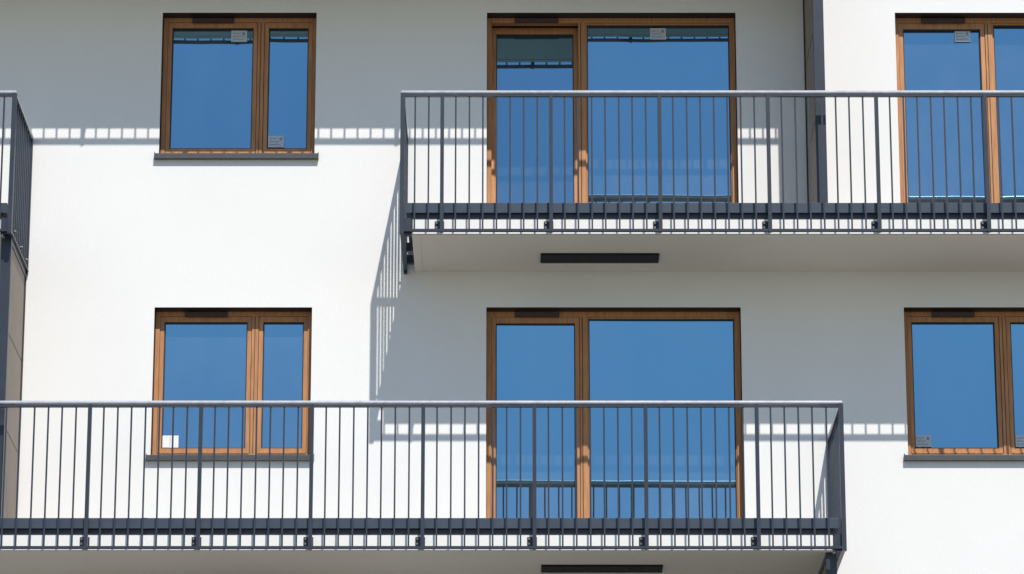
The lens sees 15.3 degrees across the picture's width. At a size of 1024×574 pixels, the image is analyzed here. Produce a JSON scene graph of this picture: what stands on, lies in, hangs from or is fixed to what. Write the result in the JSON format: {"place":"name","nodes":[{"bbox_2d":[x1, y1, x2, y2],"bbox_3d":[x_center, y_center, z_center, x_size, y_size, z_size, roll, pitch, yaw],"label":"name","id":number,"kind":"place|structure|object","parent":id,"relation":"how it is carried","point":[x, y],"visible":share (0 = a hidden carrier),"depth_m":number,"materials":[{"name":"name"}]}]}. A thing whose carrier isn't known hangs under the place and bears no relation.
{"place":"outdoors","nodes":[
{"label":"outdoors","id":0,"kind":"place"},
{"label":"ground","id":1,"kind":"structure","parent":0,"visible":0},
{"bbox_2d":[0,0,1023,573],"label":"wall","id":2,"kind":"structure","parent":1,"relation":"on","point":[128,234],"depth_m":36.52,"materials":[{"name":"white paint"}]},
{"bbox_2d":[0,90,33,273],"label":"balcony","id":3,"kind":"structure","parent":2,"relation":"attached to","point":[15,213],"depth_m":35.92,"materials":[{"name":"paint"}]},
{"bbox_2d":[146,454,313,460],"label":"sill","id":4,"kind":"structure","parent":2,"relation":"attached to","point":[231,457],"depth_m":35.97,"materials":[{"name":"metal"}]},
{"bbox_2d":[154,152,318,159],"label":"sill","id":5,"kind":"structure","parent":2,"relation":"attached to","point":[236,156],"depth_m":36.83,"materials":[{"name":"metal"}]},
{"bbox_2d":[0,401,846,573],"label":"balcony","id":6,"kind":"structure","parent":2,"relation":"attached to","point":[198,544],"depth_m":34.62,"materials":[{"name":"paint"}]},
{"bbox_2d":[0,236,26,517],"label":"balcony divider","id":7,"kind":"object","parent":6,"relation":"on","point":[13,274],"visible":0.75,"depth_m":35.45,"materials":[{"name":"stone"}]},
{"bbox_2d":[151,13,1023,517],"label":"reveal lining","id":8,"kind":"object","parent":2,"relation":"attached to","point":[583,15],"visible":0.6,"depth_m":36.95,"materials":[{"name":"brown wood"}]},
{"bbox_2d":[152,312,311,454],"bbox_3d":[-2.663,0.942,36.396,1.501,1.458,0.121,0,-16,0],"label":"frame","id":9,"kind":"object","parent":8,"relation":"attached to","point":[255,322],"visible":0.94,"depth_m":36.43,"materials":[{"name":"brown wood"}]},
{"bbox_2d":[163,324,302,447],"bbox_3d":[-2.663,0.945,36.424,1.337,1.248,0.009,0,-16,0],"label":"glass","id":10,"kind":"object","parent":9,"relation":"attached to","point":[205,362],"visible":0.87,"depth_m":36.45,"materials":[{"name":"blue glass"}]},
{"bbox_2d":[162,436,178,447],"bbox_3d":[-3.248,1.469,36.250,0.155,0.118,0.004,0,-16,0],"label":"label","id":11,"kind":"object","parent":10,"relation":"attached to","point":[167,442],"visible":1,"depth_m":36.25,"materials":[{"name":"white paper"}]},
{"bbox_2d":[161,18,316,152],"bbox_3d":[-2.663,-1.935,37.248,1.501,1.458,0.121,0,-16,0],"label":"frame","id":12,"kind":"object","parent":8,"relation":"attached to","point":[261,28],"visible":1,"depth_m":37.28,"materials":[{"name":"brown wood"}]},
{"bbox_2d":[170,30,307,147],"bbox_3d":[-2.663,-1.932,37.274,1.337,1.248,0.017,0,-16,0],"label":"glass","id":13,"kind":"object","parent":12,"relation":"attached to","point":[211,88],"visible":1,"depth_m":37.28,"materials":[{"name":"blue glass"}]},
{"bbox_2d":[487,18,737,202],"bbox_3d":[0.970,-1.508,37.121,2.426,2.349,0.389,0,-16,0],"label":"frame","id":14,"kind":"object","parent":8,"relation":"attached to","point":[579,34],"visible":0.59,"depth_m":37.34,"materials":[{"name":"brown wood"}]},
{"bbox_2d":[497,27,730,202],"bbox_3d":[0.987,-1.498,37.210,2.284,2.181,0.141,0,-16,0],"label":"glass","id":15,"kind":"object","parent":14,"relation":"attached to","point":[637,58],"visible":0.74,"depth_m":37.23,"materials":[{"name":"blue glass"}]},
{"bbox_2d":[650,28,665,39],"bbox_3d":[1.433,-2.485,37.433,0.155,0.118,0.004,0,-16,0],"label":"label","id":16,"kind":"object","parent":15,"relation":"attached to","point":[657,33],"visible":1,"depth_m":37.43,"materials":[{"name":"white paper"}]},
{"bbox_2d":[486,312,742,517],"bbox_3d":[0.970,1.351,36.207,2.426,2.349,0.260,0,-16,0],"label":"frame","id":17,"kind":"object","parent":8,"relation":"attached to","point":[579,321],"visible":0.56,"depth_m":36.42,"materials":[{"name":"brown wood"}]},
{"bbox_2d":[497,321,735,517],"bbox_3d":[0.987,1.362,36.303,2.284,2.181,0.018,0,-16,0],"label":"glass","id":18,"kind":"object","parent":17,"relation":"attached to","point":[661,360],"visible":0.8,"depth_m":36.34,"materials":[{"name":"blue glass"}]},
{"bbox_2d":[895,18,1023,202],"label":"frame","id":19,"kind":"object","parent":8,"relation":"attached to","point":[984,27],"visible":0.48,"depth_m":37.30,"materials":[{"name":"brown wood"}]},
{"bbox_2d":[904,28,1023,202],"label":"glass","id":20,"kind":"object","parent":19,"relation":"attached to","point":[939,60],"visible":0.73,"depth_m":37.21,"materials":[{"name":"blue glass"}]},
{"bbox_2d":[954,31,970,41],"bbox_3d":[4.420,-2.461,37.426,0.155,0.118,0.004,0,-16,0],"label":"label","id":21,"kind":"object","parent":20,"relation":"attached to","point":[962,36],"visible":1,"depth_m":37.42,"materials":[{"name":"white paper"}]},
{"bbox_2d":[904,312,1023,454],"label":"frame","id":22,"kind":"object","parent":8,"relation":"attached to","point":[1001,322],"visible":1,"depth_m":36.41,"materials":[{"name":"brown wood"}]},
{"bbox_2d":[912,324,1023,447],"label":"glass","id":23,"kind":"object","parent":22,"relation":"attached to","point":[954,387],"visible":1,"depth_m":36.43,"materials":[{"name":"blue glass"}]},
{"bbox_2d":[399,90,1023,273],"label":"balcony","id":24,"kind":"structure","parent":2,"relation":"attached to","point":[728,236],"depth_m":35.53,"materials":[{"name":"paint"}]},
{"bbox_2d":[803,0,827,202],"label":"balcony divider","id":25,"kind":"object","parent":24,"relation":"on","point":[814,60],"visible":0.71,"depth_m":36.02,"materials":[{"name":"metal"}]},
{"bbox_2d":[904,453,1023,461],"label":"sill","id":26,"kind":"structure","parent":2,"relation":"attached to","point":[963,457],"depth_m":35.98,"materials":[{"name":"metal"}]},
{"bbox_3d":[2.865,4.771,34.393,7.826,1.406,1.335,0,-16,0],"label":"balcony","id":27,"kind":"object","parent":2,"relation":"attached to","visible":0},
{"bbox_2d":[818,552,836,573],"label":"balcony divider","id":28,"kind":"object","parent":27,"relation":"on","point":[829,564],"visible":1,"depth_m":34.57,"materials":[{"name":"metal"}]}
]}

